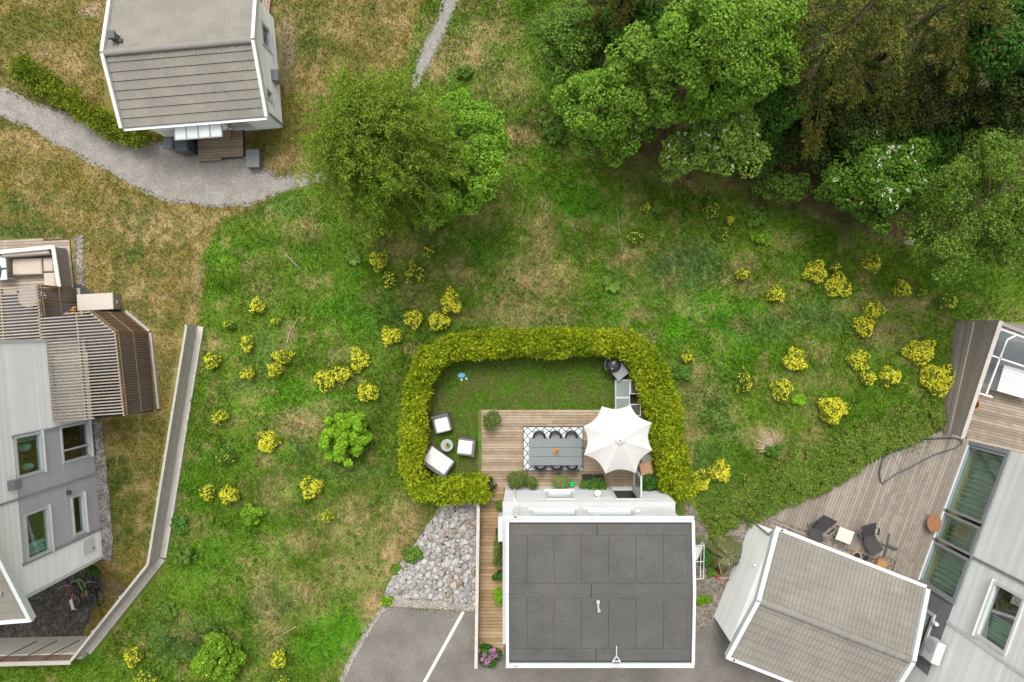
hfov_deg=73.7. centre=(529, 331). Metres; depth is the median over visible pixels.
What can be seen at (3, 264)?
white table
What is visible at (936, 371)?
flowering bush
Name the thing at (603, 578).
white house
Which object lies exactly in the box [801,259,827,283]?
flowering bush
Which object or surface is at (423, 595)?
rock
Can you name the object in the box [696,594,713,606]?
wild plant
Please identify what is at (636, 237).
flowering bush
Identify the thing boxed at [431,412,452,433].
lounge armchair
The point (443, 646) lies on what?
parking line
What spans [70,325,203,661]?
retaining wall
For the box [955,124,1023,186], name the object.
hazel bush
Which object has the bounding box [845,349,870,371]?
flowering bush
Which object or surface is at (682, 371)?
wild plant
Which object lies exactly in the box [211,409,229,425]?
flowering bush
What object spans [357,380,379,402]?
flowering bush
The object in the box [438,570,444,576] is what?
rock
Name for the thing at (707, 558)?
wild plant
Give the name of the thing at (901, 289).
flowering bush
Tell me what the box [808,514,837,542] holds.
reclining chair
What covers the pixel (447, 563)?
rock
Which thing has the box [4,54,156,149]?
conifer hedge
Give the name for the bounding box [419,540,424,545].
rock
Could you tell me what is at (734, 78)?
maple tree
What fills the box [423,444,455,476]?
lounge sofa
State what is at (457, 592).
rock
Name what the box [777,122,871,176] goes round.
elder bush
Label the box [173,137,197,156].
waste bin
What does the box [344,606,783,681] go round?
parking asphalt
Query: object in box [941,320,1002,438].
board wall
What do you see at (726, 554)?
tarp heap
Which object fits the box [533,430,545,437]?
tub chair
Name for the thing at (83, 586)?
bicycle
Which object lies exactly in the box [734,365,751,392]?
flowering bush
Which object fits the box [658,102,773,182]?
rowan tree
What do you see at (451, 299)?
flowering bush
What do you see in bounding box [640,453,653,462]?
grey box
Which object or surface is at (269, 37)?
window
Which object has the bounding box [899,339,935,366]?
flowering bush
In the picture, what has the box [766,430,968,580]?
timber deck
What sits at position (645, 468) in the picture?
wooden box
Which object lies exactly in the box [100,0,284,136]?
white cottage
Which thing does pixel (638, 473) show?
glass door
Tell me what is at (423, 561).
rock
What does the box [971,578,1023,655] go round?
window
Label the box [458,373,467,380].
watering toy
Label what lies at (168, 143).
waste bin
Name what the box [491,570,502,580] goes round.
pot plant
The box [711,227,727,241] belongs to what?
flowering bush
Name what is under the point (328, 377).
flowering bush
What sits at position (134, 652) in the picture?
flowering bush
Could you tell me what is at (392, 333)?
flowering bush
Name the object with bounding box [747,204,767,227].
wild plant
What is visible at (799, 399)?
wild plant
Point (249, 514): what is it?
shrub
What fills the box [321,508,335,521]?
flowering bush
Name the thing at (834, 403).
flowering bush
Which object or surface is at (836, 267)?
flowering bush
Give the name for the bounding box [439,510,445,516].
rock
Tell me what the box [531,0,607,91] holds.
alder tree
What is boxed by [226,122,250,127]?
door
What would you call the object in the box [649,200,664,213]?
wild plant
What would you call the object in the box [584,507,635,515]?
window
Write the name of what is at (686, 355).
flowering bush
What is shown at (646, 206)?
flowering bush
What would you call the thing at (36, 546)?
window
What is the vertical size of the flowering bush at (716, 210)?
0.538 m
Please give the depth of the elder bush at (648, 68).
26.85 m
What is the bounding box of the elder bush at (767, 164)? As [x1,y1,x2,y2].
[721,121,786,178]
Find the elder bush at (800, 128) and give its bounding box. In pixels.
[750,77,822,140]
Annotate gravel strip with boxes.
[75,235,83,285]
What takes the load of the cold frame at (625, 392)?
on the lawn at (479, 414)
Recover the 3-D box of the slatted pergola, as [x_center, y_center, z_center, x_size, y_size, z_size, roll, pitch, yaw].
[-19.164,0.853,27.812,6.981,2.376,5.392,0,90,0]
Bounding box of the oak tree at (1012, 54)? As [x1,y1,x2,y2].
[919,0,1023,85]
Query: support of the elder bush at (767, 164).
on the ground at (856, 230)
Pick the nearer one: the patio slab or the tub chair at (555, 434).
the tub chair at (555, 434)
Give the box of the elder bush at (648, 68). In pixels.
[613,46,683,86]
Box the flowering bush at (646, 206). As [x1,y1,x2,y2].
[639,202,649,212]
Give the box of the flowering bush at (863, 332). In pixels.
[849,314,875,337]
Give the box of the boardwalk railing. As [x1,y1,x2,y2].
[474,504,479,668]
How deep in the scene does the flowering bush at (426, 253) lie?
28.56 m
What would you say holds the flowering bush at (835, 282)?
on the ground at (856, 230)
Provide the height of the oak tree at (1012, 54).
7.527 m
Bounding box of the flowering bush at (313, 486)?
[299,475,324,498]
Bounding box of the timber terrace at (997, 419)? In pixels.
[965,382,1023,453]
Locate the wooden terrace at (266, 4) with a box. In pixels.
[261,0,271,15]
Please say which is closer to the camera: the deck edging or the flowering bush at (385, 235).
the flowering bush at (385, 235)
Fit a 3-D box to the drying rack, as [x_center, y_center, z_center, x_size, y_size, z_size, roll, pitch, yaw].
[6.985,9.531,28.594,0.472,0.812,1.438,0,90,0]
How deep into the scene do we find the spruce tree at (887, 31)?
22.10 m
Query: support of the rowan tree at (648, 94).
on the ground at (856, 230)
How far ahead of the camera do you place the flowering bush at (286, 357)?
28.55 m
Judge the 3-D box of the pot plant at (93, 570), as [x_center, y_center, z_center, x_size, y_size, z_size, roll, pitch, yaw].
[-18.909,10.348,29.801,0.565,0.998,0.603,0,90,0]
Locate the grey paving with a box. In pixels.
[983,319,1023,386]
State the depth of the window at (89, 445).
28.58 m
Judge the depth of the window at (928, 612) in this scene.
27.34 m
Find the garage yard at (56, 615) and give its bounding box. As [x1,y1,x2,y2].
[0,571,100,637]
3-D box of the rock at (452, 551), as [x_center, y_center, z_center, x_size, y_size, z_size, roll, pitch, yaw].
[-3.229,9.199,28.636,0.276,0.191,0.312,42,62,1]
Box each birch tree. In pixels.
[288,57,477,256]
[887,126,1023,287]
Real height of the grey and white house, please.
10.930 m
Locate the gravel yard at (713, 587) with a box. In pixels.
[684,502,895,631]
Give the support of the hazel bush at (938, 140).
on the ground at (856, 230)
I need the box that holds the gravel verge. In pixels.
[339,585,474,681]
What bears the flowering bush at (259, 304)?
on the ground at (856, 230)
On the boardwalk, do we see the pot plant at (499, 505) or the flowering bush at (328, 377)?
the pot plant at (499, 505)
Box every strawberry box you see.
[579,474,596,489]
[592,474,606,489]
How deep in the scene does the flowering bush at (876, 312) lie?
28.47 m
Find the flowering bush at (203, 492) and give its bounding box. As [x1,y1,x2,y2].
[199,482,216,501]
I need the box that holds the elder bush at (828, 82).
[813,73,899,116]
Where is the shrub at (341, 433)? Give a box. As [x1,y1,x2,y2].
[318,411,372,467]
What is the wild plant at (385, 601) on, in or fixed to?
on the gravel verge
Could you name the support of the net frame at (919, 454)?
on the timber deck at (898, 507)
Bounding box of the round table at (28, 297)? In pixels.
[18,287,46,306]
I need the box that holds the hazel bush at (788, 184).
[750,171,812,202]
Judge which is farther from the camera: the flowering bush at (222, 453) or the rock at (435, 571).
the rock at (435, 571)
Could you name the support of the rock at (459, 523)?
on the rubble
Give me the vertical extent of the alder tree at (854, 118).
4.887 m
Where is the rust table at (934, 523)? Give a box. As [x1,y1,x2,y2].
[926,514,940,531]
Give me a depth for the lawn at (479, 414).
28.99 m
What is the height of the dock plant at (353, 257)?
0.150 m
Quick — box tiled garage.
[714,522,930,681]
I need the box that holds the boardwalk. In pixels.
[478,487,503,654]
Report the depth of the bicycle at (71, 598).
29.74 m
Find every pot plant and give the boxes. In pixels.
[87,564,99,575]
[478,642,502,668]
[482,409,501,432]
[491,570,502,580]
[492,587,502,605]
[495,500,502,510]
[506,468,527,489]
[524,476,538,489]
[551,474,569,488]
[639,473,661,491]
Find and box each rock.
[387,579,394,586]
[389,587,394,592]
[399,576,404,583]
[413,593,419,599]
[417,573,423,579]
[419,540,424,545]
[420,592,427,597]
[421,559,426,565]
[425,572,430,578]
[426,549,431,556]
[426,580,432,585]
[427,525,434,532]
[432,567,437,573]
[437,581,443,587]
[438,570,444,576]
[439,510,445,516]
[439,537,444,543]
[444,559,450,567]
[449,548,455,553]
[450,581,456,588]
[451,559,459,565]
[454,590,460,595]
[456,521,462,526]
[459,526,467,531]
[459,585,465,591]
[462,564,468,570]
[462,577,469,582]
[463,592,469,597]
[465,554,471,559]
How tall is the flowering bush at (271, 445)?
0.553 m
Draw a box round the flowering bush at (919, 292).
[914,287,927,297]
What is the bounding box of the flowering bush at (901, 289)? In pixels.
[891,279,911,297]
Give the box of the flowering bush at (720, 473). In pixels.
[707,457,730,482]
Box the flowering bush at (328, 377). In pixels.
[313,368,337,392]
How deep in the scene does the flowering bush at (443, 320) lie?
28.51 m
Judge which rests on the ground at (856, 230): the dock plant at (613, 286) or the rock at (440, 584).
the dock plant at (613, 286)
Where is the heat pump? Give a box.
[922,635,946,665]
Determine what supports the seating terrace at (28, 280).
on the ground at (856, 230)
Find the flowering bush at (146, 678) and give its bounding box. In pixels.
[133,667,161,681]
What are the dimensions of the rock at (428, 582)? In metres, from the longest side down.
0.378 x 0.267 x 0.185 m
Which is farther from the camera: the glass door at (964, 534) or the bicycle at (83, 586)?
the bicycle at (83, 586)
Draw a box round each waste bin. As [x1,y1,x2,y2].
[163,137,174,150]
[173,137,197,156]
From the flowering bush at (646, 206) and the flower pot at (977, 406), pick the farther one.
the flower pot at (977, 406)
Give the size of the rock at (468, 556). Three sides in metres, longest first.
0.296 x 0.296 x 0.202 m
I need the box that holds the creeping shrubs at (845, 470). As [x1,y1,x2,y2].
[696,399,947,555]
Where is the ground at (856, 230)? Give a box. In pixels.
[0,0,1023,681]
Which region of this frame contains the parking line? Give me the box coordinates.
[423,611,464,681]
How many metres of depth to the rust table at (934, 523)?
28.54 m
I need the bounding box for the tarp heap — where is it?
[704,535,742,574]
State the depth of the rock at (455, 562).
28.60 m
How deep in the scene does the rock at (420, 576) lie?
28.58 m
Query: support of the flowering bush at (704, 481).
on the ground at (856, 230)
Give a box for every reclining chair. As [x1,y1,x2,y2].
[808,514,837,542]
[857,522,883,556]
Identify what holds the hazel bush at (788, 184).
on the ground at (856, 230)
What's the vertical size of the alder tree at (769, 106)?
5.518 m
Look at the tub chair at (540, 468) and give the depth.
28.38 m
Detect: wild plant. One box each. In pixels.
[170,515,188,534]
[380,596,393,607]
[389,562,402,574]
[402,545,423,564]
[456,65,472,78]
[540,120,570,144]
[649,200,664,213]
[670,364,692,380]
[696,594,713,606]
[699,548,713,566]
[707,567,716,577]
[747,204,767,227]
[750,230,771,245]
[764,444,782,459]
[792,393,807,406]
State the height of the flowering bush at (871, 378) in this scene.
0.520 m
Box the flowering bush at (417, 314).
[403,310,423,329]
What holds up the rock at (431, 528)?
on the rubble
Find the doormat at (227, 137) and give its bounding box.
[218,130,231,141]
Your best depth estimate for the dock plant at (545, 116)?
28.86 m
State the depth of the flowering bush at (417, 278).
28.50 m
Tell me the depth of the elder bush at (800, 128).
27.07 m
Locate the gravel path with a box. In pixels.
[0,87,327,207]
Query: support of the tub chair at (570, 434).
on the patterned rug at (528, 432)
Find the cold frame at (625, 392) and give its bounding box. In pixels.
[614,379,640,415]
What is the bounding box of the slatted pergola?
[0,284,160,421]
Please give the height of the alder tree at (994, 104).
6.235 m
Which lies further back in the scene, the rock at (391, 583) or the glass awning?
the rock at (391, 583)
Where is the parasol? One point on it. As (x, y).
(617, 438)
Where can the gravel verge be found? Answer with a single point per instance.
(397, 600)
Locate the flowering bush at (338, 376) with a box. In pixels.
[334,366,352,383]
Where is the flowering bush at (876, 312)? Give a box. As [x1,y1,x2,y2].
[859,300,886,322]
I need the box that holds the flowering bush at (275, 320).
[271,317,280,325]
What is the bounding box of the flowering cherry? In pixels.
[814,121,933,235]
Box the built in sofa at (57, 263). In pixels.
[0,245,71,288]
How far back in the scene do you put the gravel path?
28.99 m
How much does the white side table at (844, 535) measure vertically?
0.400 m
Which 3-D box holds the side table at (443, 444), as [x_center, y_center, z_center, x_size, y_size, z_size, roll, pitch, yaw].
[-3.463,4.758,28.772,0.524,0.464,0.524,0,90,0]
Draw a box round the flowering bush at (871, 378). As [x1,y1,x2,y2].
[859,371,876,386]
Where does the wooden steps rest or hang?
attached to the white cottage
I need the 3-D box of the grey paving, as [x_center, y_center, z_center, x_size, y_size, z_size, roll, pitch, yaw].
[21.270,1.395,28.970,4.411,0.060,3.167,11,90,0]
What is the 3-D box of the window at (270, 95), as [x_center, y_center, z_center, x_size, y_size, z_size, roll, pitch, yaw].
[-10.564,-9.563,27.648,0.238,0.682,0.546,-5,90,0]
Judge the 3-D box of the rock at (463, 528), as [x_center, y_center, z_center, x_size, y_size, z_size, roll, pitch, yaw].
[-2.772,8.317,28.755,0.377,0.182,0.343,31,107,-20]
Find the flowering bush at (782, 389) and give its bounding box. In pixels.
[768,378,793,402]
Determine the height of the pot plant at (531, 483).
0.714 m
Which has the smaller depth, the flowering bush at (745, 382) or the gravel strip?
the flowering bush at (745, 382)
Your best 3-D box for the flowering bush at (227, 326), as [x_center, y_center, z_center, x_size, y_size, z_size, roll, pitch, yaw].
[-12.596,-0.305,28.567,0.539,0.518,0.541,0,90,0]
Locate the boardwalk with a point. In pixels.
(490, 627)
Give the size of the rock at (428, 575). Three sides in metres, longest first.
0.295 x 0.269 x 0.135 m
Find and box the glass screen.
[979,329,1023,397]
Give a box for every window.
[14,430,47,478]
[23,504,54,561]
[60,419,93,463]
[71,491,89,536]
[260,20,273,54]
[265,87,274,104]
[529,507,578,515]
[544,489,574,498]
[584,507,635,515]
[918,609,935,655]
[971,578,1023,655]
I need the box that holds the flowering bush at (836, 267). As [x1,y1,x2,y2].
[828,261,840,272]
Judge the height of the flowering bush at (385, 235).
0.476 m
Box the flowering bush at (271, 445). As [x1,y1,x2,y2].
[257,430,281,452]
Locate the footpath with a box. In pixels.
[404,0,457,104]
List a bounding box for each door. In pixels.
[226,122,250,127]
[633,470,641,497]
[933,511,980,555]
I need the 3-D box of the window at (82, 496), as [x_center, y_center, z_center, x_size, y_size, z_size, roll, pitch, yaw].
[-18.300,7.410,27.698,0.238,0.795,1.703,-5,90,0]
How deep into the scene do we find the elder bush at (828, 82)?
27.00 m
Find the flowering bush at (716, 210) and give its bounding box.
[701,197,720,220]
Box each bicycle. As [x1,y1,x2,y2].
[59,574,79,609]
[70,571,91,603]
[84,575,102,606]
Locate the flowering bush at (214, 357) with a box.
[203,352,222,369]
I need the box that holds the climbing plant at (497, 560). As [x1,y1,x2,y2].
[492,534,502,567]
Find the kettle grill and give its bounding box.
[604,357,628,380]
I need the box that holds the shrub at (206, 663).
[190,632,246,681]
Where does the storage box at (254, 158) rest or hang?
on the ground at (856, 230)
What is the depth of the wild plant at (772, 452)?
28.49 m
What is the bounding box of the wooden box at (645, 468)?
[638,461,652,475]
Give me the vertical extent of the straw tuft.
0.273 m
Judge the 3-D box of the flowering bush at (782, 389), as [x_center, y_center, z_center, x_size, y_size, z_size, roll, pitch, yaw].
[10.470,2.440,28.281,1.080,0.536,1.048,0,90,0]
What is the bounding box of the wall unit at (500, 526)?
[498,512,502,541]
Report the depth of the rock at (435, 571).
28.55 m
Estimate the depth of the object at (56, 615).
30.30 m
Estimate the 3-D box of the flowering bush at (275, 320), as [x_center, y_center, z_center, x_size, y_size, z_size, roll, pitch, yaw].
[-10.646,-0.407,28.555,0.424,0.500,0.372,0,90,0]
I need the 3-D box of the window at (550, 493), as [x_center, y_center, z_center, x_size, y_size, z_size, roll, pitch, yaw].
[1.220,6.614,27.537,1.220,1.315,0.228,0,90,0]
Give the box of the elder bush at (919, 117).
[883,57,991,135]
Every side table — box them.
[441,439,452,451]
[832,525,854,544]
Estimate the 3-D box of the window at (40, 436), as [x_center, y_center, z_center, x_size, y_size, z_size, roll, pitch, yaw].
[-18.737,4.571,25.297,0.639,1.395,1.614,-5,90,0]
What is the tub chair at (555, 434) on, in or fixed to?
on the patterned rug at (528, 432)
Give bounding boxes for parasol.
[584,405,651,473]
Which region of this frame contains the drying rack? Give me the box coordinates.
[695,540,703,578]
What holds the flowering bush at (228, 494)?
on the ground at (856, 230)
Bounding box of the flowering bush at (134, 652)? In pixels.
[124,644,143,667]
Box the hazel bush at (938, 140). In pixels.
[877,124,965,174]
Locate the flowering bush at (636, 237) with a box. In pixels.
[626,231,644,246]
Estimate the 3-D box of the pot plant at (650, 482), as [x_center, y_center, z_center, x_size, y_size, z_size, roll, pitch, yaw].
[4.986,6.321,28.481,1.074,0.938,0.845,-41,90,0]
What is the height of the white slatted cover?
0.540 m
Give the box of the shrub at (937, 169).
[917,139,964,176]
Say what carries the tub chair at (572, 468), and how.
on the patterned rug at (528, 432)
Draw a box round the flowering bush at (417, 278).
[404,260,427,284]
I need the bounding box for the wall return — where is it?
[1002,323,1023,335]
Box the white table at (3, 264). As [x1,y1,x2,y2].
[0,256,15,279]
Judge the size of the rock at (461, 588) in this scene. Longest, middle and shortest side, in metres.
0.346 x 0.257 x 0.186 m
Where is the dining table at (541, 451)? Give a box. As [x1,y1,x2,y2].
[529,437,581,464]
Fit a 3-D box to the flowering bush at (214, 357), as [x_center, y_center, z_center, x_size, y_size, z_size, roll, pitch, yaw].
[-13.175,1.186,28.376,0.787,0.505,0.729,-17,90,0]
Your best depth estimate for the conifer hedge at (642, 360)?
27.56 m
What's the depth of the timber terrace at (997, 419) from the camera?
28.93 m
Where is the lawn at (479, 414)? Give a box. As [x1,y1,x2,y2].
[425,355,641,475]
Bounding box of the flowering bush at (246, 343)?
[240,335,254,353]
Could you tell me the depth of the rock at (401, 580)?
28.74 m
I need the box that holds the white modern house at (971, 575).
[904,441,1023,681]
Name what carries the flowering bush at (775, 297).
on the ground at (856, 230)
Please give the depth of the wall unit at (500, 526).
27.20 m
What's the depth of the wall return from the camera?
26.48 m
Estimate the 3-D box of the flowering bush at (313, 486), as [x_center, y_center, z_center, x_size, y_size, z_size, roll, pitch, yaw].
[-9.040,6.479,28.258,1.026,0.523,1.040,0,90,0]
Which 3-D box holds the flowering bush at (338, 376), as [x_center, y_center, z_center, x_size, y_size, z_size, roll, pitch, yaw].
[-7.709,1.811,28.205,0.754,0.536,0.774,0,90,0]
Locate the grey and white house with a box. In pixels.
[0,339,103,624]
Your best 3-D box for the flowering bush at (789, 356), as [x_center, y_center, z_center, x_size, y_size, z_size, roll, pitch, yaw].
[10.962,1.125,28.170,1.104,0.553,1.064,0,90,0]
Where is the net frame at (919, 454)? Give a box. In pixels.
[879,437,961,483]
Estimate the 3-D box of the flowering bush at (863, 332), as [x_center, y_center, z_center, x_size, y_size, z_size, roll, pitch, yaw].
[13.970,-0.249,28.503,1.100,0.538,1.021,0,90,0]
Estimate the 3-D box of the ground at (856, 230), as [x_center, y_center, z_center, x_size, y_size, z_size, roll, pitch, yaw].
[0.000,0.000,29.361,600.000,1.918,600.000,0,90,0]
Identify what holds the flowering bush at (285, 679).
on the ground at (856, 230)
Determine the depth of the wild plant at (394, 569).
28.77 m
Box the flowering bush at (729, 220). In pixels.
[724,216,734,225]
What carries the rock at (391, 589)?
on the rubble
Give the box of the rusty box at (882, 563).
[874,557,887,568]
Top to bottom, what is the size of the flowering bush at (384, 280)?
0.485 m
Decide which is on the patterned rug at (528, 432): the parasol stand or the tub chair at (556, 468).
the tub chair at (556, 468)
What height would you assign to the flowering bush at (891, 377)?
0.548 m
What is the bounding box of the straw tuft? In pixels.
[756,428,783,452]
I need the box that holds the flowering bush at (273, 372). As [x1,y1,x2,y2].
[267,362,285,378]
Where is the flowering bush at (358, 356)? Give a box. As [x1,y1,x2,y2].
[350,346,370,372]
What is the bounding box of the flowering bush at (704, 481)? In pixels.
[692,469,710,490]
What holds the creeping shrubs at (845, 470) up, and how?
on the ground at (856, 230)
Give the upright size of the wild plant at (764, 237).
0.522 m
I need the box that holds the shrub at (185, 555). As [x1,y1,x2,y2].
[172,545,197,566]
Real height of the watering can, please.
0.318 m
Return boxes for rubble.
[386,500,476,604]
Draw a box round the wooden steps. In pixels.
[197,130,243,161]
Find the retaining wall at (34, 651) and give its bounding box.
[0,636,87,665]
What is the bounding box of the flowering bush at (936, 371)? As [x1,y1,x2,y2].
[917,364,954,397]
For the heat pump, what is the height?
0.660 m
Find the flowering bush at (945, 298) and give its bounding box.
[931,293,957,309]
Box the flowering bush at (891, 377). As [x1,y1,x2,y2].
[877,365,901,386]
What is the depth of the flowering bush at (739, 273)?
28.32 m
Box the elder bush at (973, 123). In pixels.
[933,79,1022,144]
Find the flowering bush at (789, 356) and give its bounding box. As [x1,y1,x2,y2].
[780,346,807,370]
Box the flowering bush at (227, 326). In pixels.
[223,318,235,329]
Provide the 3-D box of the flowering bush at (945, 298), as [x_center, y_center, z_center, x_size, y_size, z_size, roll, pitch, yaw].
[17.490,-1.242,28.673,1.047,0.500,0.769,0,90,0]
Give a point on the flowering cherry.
(883, 172)
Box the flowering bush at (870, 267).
[859,254,880,272]
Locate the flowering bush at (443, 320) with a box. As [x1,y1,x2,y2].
[428,311,451,330]
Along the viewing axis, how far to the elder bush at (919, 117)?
25.33 m
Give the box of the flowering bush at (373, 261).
[369,251,387,272]
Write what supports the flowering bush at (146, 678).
on the ground at (856, 230)
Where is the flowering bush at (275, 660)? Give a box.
[268,648,286,668]
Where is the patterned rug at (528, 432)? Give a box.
[523,427,582,470]
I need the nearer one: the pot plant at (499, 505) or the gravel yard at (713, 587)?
the pot plant at (499, 505)
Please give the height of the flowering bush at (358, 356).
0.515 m
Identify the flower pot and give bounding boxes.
[851,551,861,558]
[861,554,869,561]
[974,400,979,410]
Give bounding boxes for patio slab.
[0,284,153,418]
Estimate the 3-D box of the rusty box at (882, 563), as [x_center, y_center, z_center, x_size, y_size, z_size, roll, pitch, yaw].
[14.827,9.813,28.840,0.420,0.280,0.400,20,90,0]
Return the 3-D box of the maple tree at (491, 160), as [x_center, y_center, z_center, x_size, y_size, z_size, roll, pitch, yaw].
[-3.081,-6.330,25.721,4.831,6.573,5.179,0,90,0]
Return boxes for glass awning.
[173,124,230,140]
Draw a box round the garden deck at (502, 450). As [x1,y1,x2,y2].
[482,410,656,486]
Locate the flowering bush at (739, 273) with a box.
[734,268,749,280]
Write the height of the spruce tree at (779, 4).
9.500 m
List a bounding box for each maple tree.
[402,87,511,227]
[550,38,658,167]
[622,0,807,128]
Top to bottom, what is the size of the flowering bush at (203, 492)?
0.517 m
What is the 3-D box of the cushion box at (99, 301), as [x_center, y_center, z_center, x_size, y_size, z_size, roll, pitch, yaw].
[-18.049,-1.238,28.692,1.559,0.615,0.684,-3,90,0]
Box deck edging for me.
[761,505,873,563]
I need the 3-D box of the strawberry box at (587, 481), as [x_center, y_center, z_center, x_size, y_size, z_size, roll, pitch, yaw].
[2.445,6.325,28.681,0.711,0.537,0.649,16,90,0]
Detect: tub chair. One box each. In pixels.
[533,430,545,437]
[534,465,546,471]
[549,430,561,437]
[550,465,562,471]
[565,430,577,437]
[566,465,578,471]
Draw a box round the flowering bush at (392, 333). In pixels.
[381,325,402,347]
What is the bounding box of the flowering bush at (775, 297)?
[765,285,785,302]
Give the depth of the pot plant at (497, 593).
28.34 m
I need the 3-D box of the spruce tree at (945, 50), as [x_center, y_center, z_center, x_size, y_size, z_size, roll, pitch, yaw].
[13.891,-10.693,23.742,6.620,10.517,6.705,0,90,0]
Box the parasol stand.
[879,534,897,556]
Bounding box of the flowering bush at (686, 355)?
[680,348,694,362]
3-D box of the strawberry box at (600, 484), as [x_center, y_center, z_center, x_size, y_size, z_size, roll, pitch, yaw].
[2.922,6.386,28.675,0.672,0.551,0.688,0,90,0]
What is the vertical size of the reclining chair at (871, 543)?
0.902 m
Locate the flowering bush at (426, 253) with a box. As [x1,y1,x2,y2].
[422,245,436,258]
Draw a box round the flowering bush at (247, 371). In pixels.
[240,365,254,380]
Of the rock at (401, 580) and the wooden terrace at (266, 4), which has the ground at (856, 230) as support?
the wooden terrace at (266, 4)
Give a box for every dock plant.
[346,249,360,265]
[538,111,554,123]
[603,273,621,292]
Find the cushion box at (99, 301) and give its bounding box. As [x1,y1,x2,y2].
[77,293,121,310]
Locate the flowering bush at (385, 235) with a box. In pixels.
[379,227,392,238]
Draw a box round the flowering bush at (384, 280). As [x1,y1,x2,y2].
[378,271,397,288]
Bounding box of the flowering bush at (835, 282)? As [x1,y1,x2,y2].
[823,271,851,297]
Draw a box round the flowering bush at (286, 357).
[270,350,294,363]
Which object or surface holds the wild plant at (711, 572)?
on the gravel yard at (713, 587)
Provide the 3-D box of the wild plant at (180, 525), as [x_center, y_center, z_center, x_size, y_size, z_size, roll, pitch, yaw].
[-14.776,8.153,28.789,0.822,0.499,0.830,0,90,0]
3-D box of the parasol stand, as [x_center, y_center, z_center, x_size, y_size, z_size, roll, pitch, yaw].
[15.119,9.045,28.850,0.694,0.143,0.809,-27,90,0]
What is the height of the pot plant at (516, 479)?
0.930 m
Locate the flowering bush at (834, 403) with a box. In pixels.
[816,396,849,424]
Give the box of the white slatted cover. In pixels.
[990,365,1023,398]
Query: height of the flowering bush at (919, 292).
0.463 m
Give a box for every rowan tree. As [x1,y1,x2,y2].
[628,78,680,141]
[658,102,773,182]
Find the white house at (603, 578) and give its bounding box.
[503,470,695,667]
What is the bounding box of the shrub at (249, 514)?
[240,503,266,525]
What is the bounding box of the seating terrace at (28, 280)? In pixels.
[0,238,73,293]
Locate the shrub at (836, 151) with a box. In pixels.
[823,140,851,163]
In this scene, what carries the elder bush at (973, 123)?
on the ground at (856, 230)
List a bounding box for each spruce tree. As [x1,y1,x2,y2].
[557,0,682,72]
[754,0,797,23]
[760,0,933,160]
[819,0,1017,137]
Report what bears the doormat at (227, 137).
on the wooden steps
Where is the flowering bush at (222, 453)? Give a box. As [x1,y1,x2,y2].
[216,444,235,463]
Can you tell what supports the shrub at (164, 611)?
on the ground at (856, 230)
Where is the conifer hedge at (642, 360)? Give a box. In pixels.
[396,325,700,507]
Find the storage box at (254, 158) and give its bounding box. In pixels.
[246,149,262,168]
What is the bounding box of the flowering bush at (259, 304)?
[249,296,266,312]
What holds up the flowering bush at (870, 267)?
on the ground at (856, 230)
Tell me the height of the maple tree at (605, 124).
7.228 m
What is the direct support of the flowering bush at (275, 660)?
on the ground at (856, 230)
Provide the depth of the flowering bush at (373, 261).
28.34 m
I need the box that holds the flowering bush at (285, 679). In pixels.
[267,673,292,681]
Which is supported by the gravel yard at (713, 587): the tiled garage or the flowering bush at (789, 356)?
the tiled garage
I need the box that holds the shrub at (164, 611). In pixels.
[154,600,177,620]
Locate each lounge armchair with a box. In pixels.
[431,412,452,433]
[457,436,476,457]
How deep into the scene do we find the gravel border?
28.95 m
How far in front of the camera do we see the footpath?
28.99 m
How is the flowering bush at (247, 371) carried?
on the ground at (856, 230)
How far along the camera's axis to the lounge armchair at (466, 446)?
28.49 m
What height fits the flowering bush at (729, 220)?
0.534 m
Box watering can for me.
[566,481,575,487]
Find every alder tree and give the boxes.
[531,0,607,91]
[596,0,707,59]
[727,49,812,141]
[812,79,911,154]
[954,48,1023,140]
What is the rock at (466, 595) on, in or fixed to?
on the rubble
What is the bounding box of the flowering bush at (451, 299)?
[440,285,461,313]
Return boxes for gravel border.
[92,421,112,560]
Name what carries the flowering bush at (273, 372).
on the ground at (856, 230)
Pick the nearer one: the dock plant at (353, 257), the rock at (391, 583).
the dock plant at (353, 257)
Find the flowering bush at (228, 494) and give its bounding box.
[218,483,239,504]

